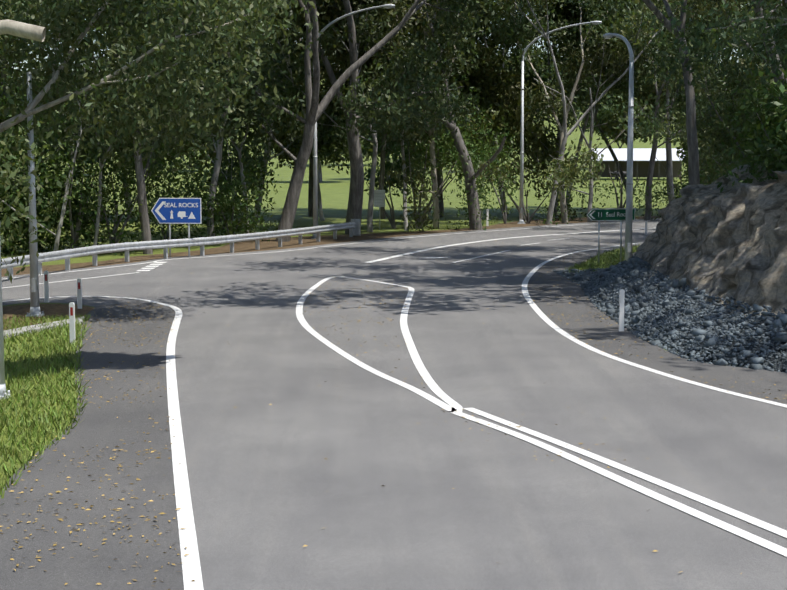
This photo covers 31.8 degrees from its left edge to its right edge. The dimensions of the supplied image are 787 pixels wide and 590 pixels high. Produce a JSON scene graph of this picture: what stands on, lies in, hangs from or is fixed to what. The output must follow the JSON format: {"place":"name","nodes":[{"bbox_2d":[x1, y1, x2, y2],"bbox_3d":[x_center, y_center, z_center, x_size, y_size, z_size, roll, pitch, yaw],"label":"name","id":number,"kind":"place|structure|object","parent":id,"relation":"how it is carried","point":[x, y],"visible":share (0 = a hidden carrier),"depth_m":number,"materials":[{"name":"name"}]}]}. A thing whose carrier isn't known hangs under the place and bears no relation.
{"place":"outdoors","nodes":[
{"label":"outdoors","id":0,"kind":"place"},
{"bbox_2d":[2,296,203,589],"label":"road edge line","id":1,"kind":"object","parent":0,"point":[191,567],"depth_m":16.68,"materials":[{"name":"paint"}]},
{"bbox_2d":[0,72,773,483],"bbox_3d":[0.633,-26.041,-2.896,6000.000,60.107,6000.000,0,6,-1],"label":"ground","id":2,"kind":"structure","parent":0,"point":[334,186],"depth_m":110.80,"materials":[{"name":"green plant"}]},
{"bbox_2d":[0,247,10,398],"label":"pole","id":3,"kind":"object","parent":2,"relation":"on","point":[2,380],"visible":0.85,"depth_m":22.04,"materials":[{"name":"grey metal"}]},
{"bbox_2d":[0,201,19,256],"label":"shrub","id":4,"kind":"object","parent":2,"relation":"on","point":[12,239],"visible":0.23,"depth_m":54.07,"materials":[{"name":"green plant"}]},
{"bbox_2d":[0,19,45,41],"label":"street light","id":5,"kind":"object","parent":2,"relation":"on","point":[24,30],"visible":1,"depth_m":17.25,"materials":[{"name":"beige metal"}]},
{"bbox_2d":[0,1,46,129],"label":"tree","id":6,"kind":"object","parent":2,"relation":"on","point":[19,61],"visible":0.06,"depth_m":79.86,"materials":[{"name":"green plant"}]},
{"bbox_2d":[0,0,58,156],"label":"tree","id":7,"kind":"object","parent":2,"relation":"on","point":[3,76],"visible":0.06,"depth_m":76.18,"materials":[{"name":"green plant"}]},
{"bbox_2d":[26,72,44,316],"bbox_3d":[-8.698,-2.407,33.295,0.370,5.862,0.370,0,6,-1],"label":"pole","id":8,"kind":"object","parent":2,"relation":"on","point":[34,293],"visible":0.9,"depth_m":33.32,"materials":[{"name":"grey metal"}]},
{"bbox_2d":[0,65,74,254],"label":"shrub","id":9,"kind":"object","parent":2,"relation":"on","point":[15,128],"visible":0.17,"depth_m":54.53,"materials":[{"name":"green plant"}]},
{"bbox_2d":[3,316,84,337],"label":"concrete kerb","id":10,"kind":"structure","parent":2,"relation":"on","point":[37,328],"depth_m":30.74,"materials":[{"name":"grey concrete"}]},
{"bbox_2d":[44,271,48,301],"bbox_3d":[-9.197,-0.172,36.669,0.110,0.948,0.038,1,6,12],"label":"guide post","id":11,"kind":"object","parent":2,"relation":"on","point":[46,286],"visible":0.85,"depth_m":36.65,"materials":[{"name":"white plastic"}]},
{"bbox_2d":[3,304,93,329],"bbox_3d":[-11.788,0.871,29.915,6.361,0.001,14.050,2,6,20],"label":"dirt patch","id":12,"kind":"object","parent":2,"relation":"on","point":[50,310],"visible":0.41,"depth_m":34.76,"materials":[{"name":"brown soil"}]},
{"bbox_2d":[0,126,97,254],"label":"shrub","id":13,"kind":"object","parent":2,"relation":"on","point":[25,226],"visible":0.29,"depth_m":55.23,"materials":[{"name":"green plant"}]},
{"bbox_2d":[0,3,100,202],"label":"tree","id":14,"kind":"object","parent":2,"relation":"on","point":[20,96],"visible":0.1,"depth_m":77.40,"materials":[{"name":"green plant"}]},
{"bbox_2d":[0,52,105,146],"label":"tree","id":15,"kind":"object","parent":2,"relation":"on","point":[19,104],"visible":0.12,"depth_m":74.49,"materials":[{"name":"green plant"}]},
{"bbox_2d":[69,302,75,342],"bbox_3d":[-6.608,0.633,28.462,0.110,0.968,0.038,1,6,11],"label":"guide post","id":16,"kind":"object","parent":2,"relation":"on","point":[72,318],"visible":0.85,"depth_m":28.44,"materials":[{"name":"white plastic"}]},
{"bbox_2d":[37,99,110,171],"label":"paddock tree","id":17,"kind":"object","parent":2,"relation":"on","point":[59,139],"depth_m":225.61,"materials":[{"name":"green plant"}]},
{"bbox_2d":[0,80,152,255],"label":"shrub","id":18,"kind":"object","parent":2,"relation":"on","point":[76,235],"visible":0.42,"depth_m":53.98,"materials":[{"name":"green plant"}]},
{"bbox_2d":[0,0,157,250],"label":"tree","id":19,"kind":"object","parent":2,"relation":"on","point":[57,235],"visible":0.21,"depth_m":53.21,"materials":[{"name":"green plant"}]},
{"bbox_2d":[77,278,81,308],"bbox_3d":[-7.981,0.014,35.174,0.110,0.873,0.038,1,6,11],"label":"guide post","id":20,"kind":"object","parent":2,"relation":"on","point":[79,291],"visible":0.85,"depth_m":35.15,"materials":[{"name":"white plastic"}]},
{"bbox_2d":[0,301,183,589],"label":"road shoulder","id":21,"kind":"object","parent":2,"relation":"on","point":[105,429],"depth_m":16.13,"materials":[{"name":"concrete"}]},
{"bbox_2d":[0,0,185,247],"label":"tree","id":22,"kind":"object","parent":2,"relation":"on","point":[94,147],"visible":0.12,"depth_m":54.10,"materials":[{"name":"green plant"}]},
{"bbox_2d":[0,0,238,253],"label":"tree","id":23,"kind":"object","parent":2,"relation":"on","point":[143,209],"visible":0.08,"depth_m":54.50,"materials":[{"name":"green plant"}]},
{"bbox_2d":[35,0,216,217],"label":"tree","id":24,"kind":"object","parent":2,"relation":"on","point":[126,194],"visible":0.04,"depth_m":85.72,"materials":[{"name":"green plant"}]},
{"bbox_2d":[41,123,211,252],"bbox_3d":[-11.403,-4.115,57.425,5.693,7.452,7.450,6,8,45],"label":"shrub","id":25,"kind":"object","parent":2,"relation":"on","point":[116,225],"visible":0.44,"depth_m":56.75,"materials":[{"name":"green plant"}]},
{"bbox_2d":[55,20,210,255],"bbox_3d":[-11.319,-6.095,54.742,8.609,9.384,4.764,5,7,40],"label":"tree","id":26,"kind":"object","parent":2,"relation":"on","point":[96,224],"visible":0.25,"depth_m":52.91,"materials":[{"name":"green plant"}]},
{"bbox_2d":[0,0,323,283],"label":"tree","id":27,"kind":"object","parent":2,"relation":"on","point":[175,89],"visible":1,"depth_m":32.28,"materials":[{"name":"green plant"}]},
{"bbox_2d":[118,145,223,242],"bbox_3d":[-10.027,-3.683,61.325,4.990,6.147,4.918,0,6,-1],"label":"shrub","id":28,"kind":"object","parent":2,"relation":"on","point":[193,191],"visible":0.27,"depth_m":61.31,"materials":[{"name":"green plant"}]},
{"bbox_2d":[151,198,201,256],"bbox_3d":[-8.343,-2.595,53.249,1.973,2.287,0.099,1,6,7],"label":"road sign","id":29,"kind":"object","parent":2,"relation":"on","point":[169,211],"visible":1,"depth_m":53.14,"materials":[{"name":"blue metal"}]},
{"bbox_2d":[98,5,279,220],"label":"tree","id":30,"kind":"object","parent":2,"relation":"on","point":[213,154],"depth_m":82.09,"materials":[{"name":"green plant"}]},
{"bbox_2d":[133,0,289,236],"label":"tree","id":31,"kind":"object","parent":2,"relation":"on","point":[220,148],"visible":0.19,"depth_m":59.13,"materials":[{"name":"green plant"}]},
{"bbox_2d":[195,124,232,161],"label":"paddock tree","id":32,"kind":"object","parent":2,"relation":"on","point":[225,143],"depth_m":248.58,"materials":[{"name":"green plant"}]},
{"bbox_2d":[149,0,298,232],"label":"tree","id":33,"kind":"object","parent":2,"relation":"on","point":[237,146],"visible":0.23,"depth_m":67.94,"materials":[{"name":"green plant"}]},
{"bbox_2d":[183,131,273,215],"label":"tree","id":34,"kind":"object","parent":2,"relation":"on","point":[235,164],"visible":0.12,"depth_m":82.21,"materials":[{"name":"green plant"}]},
{"bbox_2d":[182,152,281,242],"bbox_3d":[-7.203,-4.074,63.009,4.905,4.854,5.444,-3,6,-25],"label":"shrub","id":35,"kind":"object","parent":2,"relation":"on","point":[227,209],"visible":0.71,"depth_m":62.97,"materials":[{"name":"green plant"}]},
{"bbox_2d":[224,0,333,220],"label":"tree","id":36,"kind":"object","parent":2,"relation":"on","point":[321,214],"visible":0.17,"depth_m":81.53,"materials":[{"name":"green plant"}]},
{"bbox_2d":[241,22,336,216],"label":"tree","id":37,"kind":"object","parent":2,"relation":"on","point":[282,138],"visible":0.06,"depth_m":88.12,"materials":[{"name":"green plant"}]},
{"bbox_2d":[257,122,363,182],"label":"paddock tree","id":38,"kind":"object","parent":2,"relation":"on","point":[319,159],"visible":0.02,"depth_m":188.72,"materials":[{"name":"green plant"}]},
{"bbox_2d":[254,6,372,220],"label":"tree","id":39,"kind":"object","parent":2,"relation":"on","point":[326,137],"visible":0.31,"depth_m":82.93,"materials":[{"name":"green plant"}]},
{"bbox_2d":[0,244,639,504],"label":"grass tufts","id":40,"kind":"object","parent":2,"relation":"on","point":[58,380],"visible":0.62,"depth_m":23.12,"materials":[{"name":"green plant"}]},
{"bbox_2d":[223,0,434,231],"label":"tree","id":41,"kind":"object","parent":2,"relation":"on","point":[369,27],"visible":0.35,"depth_m":69.49,"materials":[{"name":"green plant"}]},
{"bbox_2d":[1,216,660,276],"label":"dirt verge","id":42,"kind":"structure","parent":2,"relation":"on","point":[249,246],"depth_m":61.10,"materials":[{"name":"brown soil"}]},
{"bbox_2d":[170,0,519,241],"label":"tree","id":43,"kind":"object","parent":2,"relation":"on","point":[314,110],"visible":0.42,"depth_m":62.85,"materials":[{"name":"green plant"}]},
{"bbox_2d":[311,4,394,238],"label":"street light","id":44,"kind":"object","parent":2,"relation":"on","point":[315,184],"visible":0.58,"depth_m":65.29,"materials":[{"name":"grey metal"}]},
{"bbox_2d":[374,190,384,229],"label":"sign","id":45,"kind":"object","parent":2,"relation":"on","point":[379,198],"visible":0.94,"depth_m":73.56,"materials":[{"name":"grey metal"}]},
{"bbox_2d":[366,175,395,228],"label":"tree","id":46,"kind":"object","parent":2,"relation":"on","point":[392,222],"visible":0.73,"depth_m":74.74,"materials":[{"name":"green plant"}]},
{"bbox_2d":[360,121,411,176],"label":"paddock tree","id":47,"kind":"object","parent":2,"relation":"on","point":[371,147],"visible":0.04,"depth_m":202.06,"materials":[{"name":"green plant"}]},
{"bbox_2d":[0,45,773,103],"bbox_3d":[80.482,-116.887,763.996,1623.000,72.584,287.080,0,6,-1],"label":"forest trees","id":48,"kind":"object","parent":2,"relation":"on","point":[512,64],"visible":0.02,"depth_m":731.19,"materials":[{"name":"green plant"}]},
{"bbox_2d":[294,0,484,233],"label":"tree","id":49,"kind":"object","parent":2,"relation":"on","point":[352,101],"visible":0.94,"depth_m":64.22,"materials":[{"name":"green plant"}]},
{"bbox_2d":[269,0,510,229],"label":"tree","id":50,"kind":"object","parent":2,"relation":"on","point":[332,10],"visible":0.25,"depth_m":71.27,"materials":[{"name":"green plant"}]},
{"bbox_2d":[341,0,472,231],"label":"tree","id":51,"kind":"object","parent":2,"relation":"on","point":[434,192],"visible":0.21,"depth_m":70.95,"materials":[{"name":"green plant"}]},
{"bbox_2d":[367,18,459,230],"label":"tree","id":52,"kind":"object","parent":2,"relation":"on","point":[403,133],"visible":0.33,"depth_m":71.26,"materials":[{"name":"green plant"}]},
{"bbox_2d":[289,0,543,218],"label":"tree","id":53,"kind":"object","parent":2,"relation":"on","point":[497,83],"visible":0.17,"depth_m":84.40,"materials":[{"name":"green plant"}]},
{"bbox_2d":[343,0,549,196],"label":"tree","id":54,"kind":"object","parent":2,"relation":"on","point":[389,166],"visible":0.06,"depth_m":94.08,"materials":[{"name":"green plant"}]},
{"bbox_2d":[384,74,523,231],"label":"shrub","id":55,"kind":"object","parent":2,"relation":"on","point":[475,157],"visible":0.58,"depth_m":74.67,"materials":[{"name":"green plant"}]},
{"bbox_2d":[404,35,505,216],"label":"tree","id":56,"kind":"object","parent":2,"relation":"on","point":[441,204],"visible":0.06,"depth_m":86.42,"materials":[{"name":"green plant"}]},
{"bbox_2d":[406,0,553,217],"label":"tree","id":57,"kind":"object","parent":2,"relation":"on","point":[488,46],"visible":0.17,"depth_m":84.78,"materials":[{"name":"green plant"}]},
{"bbox_2d":[444,118,525,223],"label":"shrub","id":58,"kind":"object","parent":2,"relation":"on","point":[504,214],"visible":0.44,"depth_m":80.07,"materials":[{"name":"green plant"}]},
{"bbox_2d":[486,209,488,225],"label":"guide post","id":59,"kind":"object","parent":2,"relation":"on","point":[487,218],"visible":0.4,"depth_m":77.35,"materials":[{"name":"white plastic"}]},
{"bbox_2d":[499,162,584,224],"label":"shrub","id":60,"kind":"object","parent":2,"relation":"on","point":[526,219],"visible":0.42,"depth_m":80.23,"materials":[{"name":"green plant"}]},
{"bbox_2d":[517,21,601,223],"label":"street light","id":61,"kind":"object","parent":2,"relation":"on","point":[521,220],"visible":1,"depth_m":79.69,"materials":[{"name":"grey metal"}]},
{"bbox_2d":[485,26,654,221],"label":"tree","id":62,"kind":"object","parent":2,"relation":"on","point":[556,101],"visible":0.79,"depth_m":82.27,"materials":[{"name":"green plant"}]},
{"bbox_2d":[477,0,671,216],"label":"tree","id":63,"kind":"object","parent":2,"relation":"on","point":[571,6],"visible":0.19,"depth_m":86.83,"materials":[{"name":"green plant"}]},
{"bbox_2d":[481,0,679,222],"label":"tree","id":64,"kind":"object","parent":2,"relation":"on","point":[525,26],"visible":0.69,"depth_m":82.53,"materials":[{"name":"green plant"}]},
{"bbox_2d":[482,2,681,212],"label":"tree","id":65,"kind":"object","parent":2,"relation":"on","point":[514,120],"visible":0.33,"depth_m":88.94,"materials":[{"name":"green plant"}]},
{"bbox_2d":[499,0,684,191],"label":"tree","id":66,"kind":"object","parent":2,"relation":"on","point":[605,137],"visible":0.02,"depth_m":98.27,"materials":[{"name":"green plant"}]},
{"bbox_2d":[587,208,634,264],"bbox_3d":[7.760,-2.088,49.565,1.906,2.009,0.095,-2,6,-17],"label":"road sign","id":67,"kind":"object","parent":2,"relation":"on","point":[598,215],"visible":0.81,"depth_m":49.46,"materials":[{"name":"green metal"}]},
{"bbox_2d":[483,0,740,224],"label":"tree","id":68,"kind":"object","parent":2,"relation":"on","point":[560,173],"visible":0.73,"depth_m":76.61,"materials":[{"name":"green plant"}]},
{"bbox_2d":[578,94,652,147],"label":"paddock tree","id":69,"kind":"object","parent":2,"relation":"on","point":[605,109],"visible":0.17,"depth_m":253.63,"materials":[{"name":"green plant"}]},
{"bbox_2d":[555,160,679,219],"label":"shrub","id":70,"kind":"object","parent":2,"relation":"on","point":[622,205],"visible":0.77,"depth_m":86.18,"materials":[{"name":"green plant"}]},
{"bbox_2d":[603,33,633,260],"bbox_3d":[7.900,-5.114,48.508,0.498,8.239,3.100,-1,6,-8],"label":"street light","id":71,"kind":"object","parent":2,"relation":"on","point":[629,217],"visible":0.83,"depth_m":47.23,"materials":[{"name":"grey metal"}]},
{"bbox_2d":[610,171,626,181],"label":"cow","id":72,"kind":"object","parent":2,"relation":"on","point":[614,173],"visible":0.6,"depth_m":195.54},
{"bbox_2d":[619,289,624,330],"bbox_3d":[5.035,0.392,30.535,0.110,1.039,0.035,-1,6,-11],"label":"guide post","id":73,"kind":"object","parent":2,"relation":"on","point":[621,307],"visible":0.75,"depth_m":30.51,"materials":[{"name":"white plastic"}]},
{"bbox_2d":[591,148,684,179],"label":"hay shed","id":74,"kind":"structure","parent":2,"relation":"on","point":[641,158],"depth_m":204.84,"materials":[{"name":"white metal"}]},
{"bbox_2d":[540,0,761,201],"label":"tree","id":75,"kind":"object","parent":2,"relation":"on","point":[576,37],"visible":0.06,"depth_m":86.57,"materials":[{"name":"green plant"}]},
{"bbox_2d":[527,253,786,404],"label":"road shoulder","id":76,"kind":"object","parent":2,"relation":"on","point":[726,377],"depth_m":28.84,"materials":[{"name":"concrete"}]},
{"bbox_2d":[553,253,786,372],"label":"rubble rock","id":77,"kind":"object","parent":2,"relation":"on","point":[602,296],"visible":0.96,"depth_m":29.38,"materials":[{"name":"stone"}]},
{"bbox_2d":[579,0,770,219],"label":"tree","id":78,"kind":"object","parent":2,"relation":"on","point":[681,110],"visible":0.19,"depth_m":81.72,"materials":[{"name":"green plant"}]},
{"bbox_2d":[572,161,786,371],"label":"rock embankment","id":79,"kind":"structure","parent":2,"relation":"on","point":[729,240],"depth_m":31.39,"materials":[{"name":"grey stone"}]},
{"bbox_2d":[469,0,699,184],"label":"hill tree","id":80,"kind":"object","parent":79,"relation":"on","point":[693,158],"visible":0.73,"depth_m":46.74,"materials":[{"name":"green plant"}]},
{"bbox_2d":[640,0,786,89],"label":"hill tree","id":81,"kind":"object","parent":79,"relation":"on","point":[745,34],"visible":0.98,"depth_m":35.36,"materials":[{"name":"green plant"}]},
{"bbox_2d":[646,2,786,184],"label":"hill tree","id":82,"kind":"object","parent":79,"relation":"on","point":[706,138],"visible":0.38,"depth_m":62.76,"materials":[{"name":"green plant"}]},
{"bbox_2d":[653,0,786,99],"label":"hill tree","id":83,"kind":"object","parent":79,"relation":"on","point":[718,3],"visible":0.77,"depth_m":53.23,"materials":[{"name":"green plant"}]},
{"bbox_2d":[699,81,786,183],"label":"hill shrub","id":84,"kind":"object","parent":79,"relation":"on","point":[731,143],"visible":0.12,"depth_m":48.02,"materials":[{"name":"green plant"}]},
{"bbox_2d":[715,59,786,192],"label":"hill shrub","id":85,"kind":"object","parent":79,"relation":"on","point":[747,160],"visible":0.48,"depth_m":35.94,"materials":[{"name":"green plant"}]},
{"bbox_2d":[718,67,786,181],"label":"hill shrub","id":86,"kind":"object","parent":79,"relation":"on","point":[765,118],"visible":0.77,"depth_m":35.02,"materials":[{"name":"green plant"}]},
{"bbox_2d":[719,0,786,71],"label":"hill tree","id":87,"kind":"object","parent":79,"relation":"on","point":[741,2],"visible":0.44,"depth_m":36.46,"materials":[{"name":"green plant"}]},
{"bbox_2d":[726,0,786,76],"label":"hill tree","id":88,"kind":"object","parent":79,"relation":"on","point":[779,32],"visible":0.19,"depth_m":61.55,"materials":[{"name":"green plant"}]},
{"bbox_2d":[732,48,786,179],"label":"hill shrub","id":89,"kind":"object","parent":79,"relation":"on","point":[751,120],"visible":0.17,"depth_m":38.31,"materials":[{"name":"green plant"}]},
{"bbox_2d":[758,45,786,159],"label":"hill shrub","id":90,"kind":"object","parent":79,"relation":"on","point":[776,103],"visible":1,"depth_m":29.83,"materials":[{"name":"green plant"}]},
{"bbox_2d":[770,110,786,161],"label":"hill shrub","id":91,"kind":"object","parent":79,"relation":"on","point":[775,125],"visible":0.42,"depth_m":34.23,"materials":[{"name":"green plant"}]},
{"bbox_2d":[651,120,736,208],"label":"shrub","id":92,"kind":"object","parent":2,"relation":"on","point":[675,184],"visible":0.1,"depth_m":90.72,"materials":[{"name":"green plant"}]},
{"bbox_2d":[642,0,757,184],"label":"tree","id":93,"kind":"object","parent":2,"relation":"on","point":[728,31],"visible":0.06,"depth_m":87.81,"materials":[{"name":"green plant"}]},
{"bbox_2d":[668,22,734,167],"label":"tree","id":94,"kind":"object","parent":2,"relation":"on","point":[678,148],"visible":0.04,"depth_m":95.47,"materials":[{"name":"green plant"}]},
{"bbox_2d":[679,7,778,166],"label":"tree","id":95,"kind":"object","parent":2,"relation":"on","point":[742,63],"visible":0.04,"depth_m":89.71,"materials":[{"name":"green plant"}]},
{"bbox_2d":[724,11,771,101],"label":"tree","id":96,"kind":"object","parent":2,"relation":"on","point":[758,65],"visible":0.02,"depth_m":96.51,"materials":[{"name":"green plant"}]},
{"bbox_2d":[5,0,781,76],"label":"sky","id":97,"kind":"structure","parent":0,"point":[781,0],"materials":[{"name":"white"}]},
{"bbox_2d":[2,218,786,589],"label":"road","id":98,"kind":"structure","parent":0,"point":[374,500],"depth_m":19.25,"materials":[{"name":"grey asphalt"}]},
{"bbox_2d":[4,272,139,287],"bbox_3d":[-12.484,-0.023,38.787,0.189,0.001,16.881,3,6,28],"label":"road centre line","id":99,"kind":"object","parent":98,"relation":"on","point":[74,279],"depth_m":43.45,"materials":[{"name":"paint"}]},
{"bbox_2d":[1,219,360,279],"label":"guardrail","id":100,"kind":"object","parent":98,"relation":"on","point":[353,226],"visible":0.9,"depth_m":52.65,"materials":[{"name":"silver metal"}]},
{"bbox_2d":[6,220,649,278],"bbox_3d":[7.232,-3.108,69.806,6.354,0.001,88.213,4,7,38],"label":"road edge line","id":101,"kind":"object","parent":98,"relation":"on","point":[278,251],"depth_m":55.79,"materials":[{"name":"paint"}]},
{"bbox_2d":[296,277,462,411],"bbox_3d":[-0.816,0.588,32.643,3.243,0.001,23.928,0,6,-1],"label":"island road line","id":102,"kind":"object","parent":98,"relation":"on","point":[434,387],"depth_m":26.78,"materials":[{"name":"paint"}]},
{"bbox_2d":[0,235,786,589],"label":"fallen leaves","id":103,"kind":"object","parent":98,"relation":"on","point":[172,425],"visible":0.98,"depth_m":18.91,"materials":[{"name":"brown plant"}]},
{"bbox_2d":[455,250,509,262],"bbox_3d":[3.486,-1.519,53.829,0.140,0.001,7.187,2,6,21],"label":"road lane dash","id":104,"kind":"object","parent":98,"relation":"on","point":[482,256],"depth_m":53.53,"materials":[{"name":"paint"}]},
{"bbox_2d":[366,228,652,262],"bbox_3d":[13.518,-3.248,71.180,5.554,0.001,50.611,5,7,40],"label":"road centre line","id":105,"kind":"object","parent":98,"relation":"on","point":[465,243],"depth_m":59.50,"materials":[{"name":"paint"}]},
{"bbox_2d":[451,412,786,556],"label":"road marking line","id":106,"kind":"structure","parent":98,"relation":"on","point":[701,515],"depth_m":15.91,"materials":[{"name":"paint"}]},
{"bbox_2d":[463,408,786,537],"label":"road marking line","id":107,"kind":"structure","parent":98,"relation":"on","point":[740,515],"depth_m":16.56,"materials":[{"name":"paint"}]},
{"bbox_2d":[522,242,786,407],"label":"road edge line","id":108,"kind":"object","parent":98,"relation":"on","point":[538,311],"depth_m":28.20,"materials":[{"name":"paint"}]}
]}

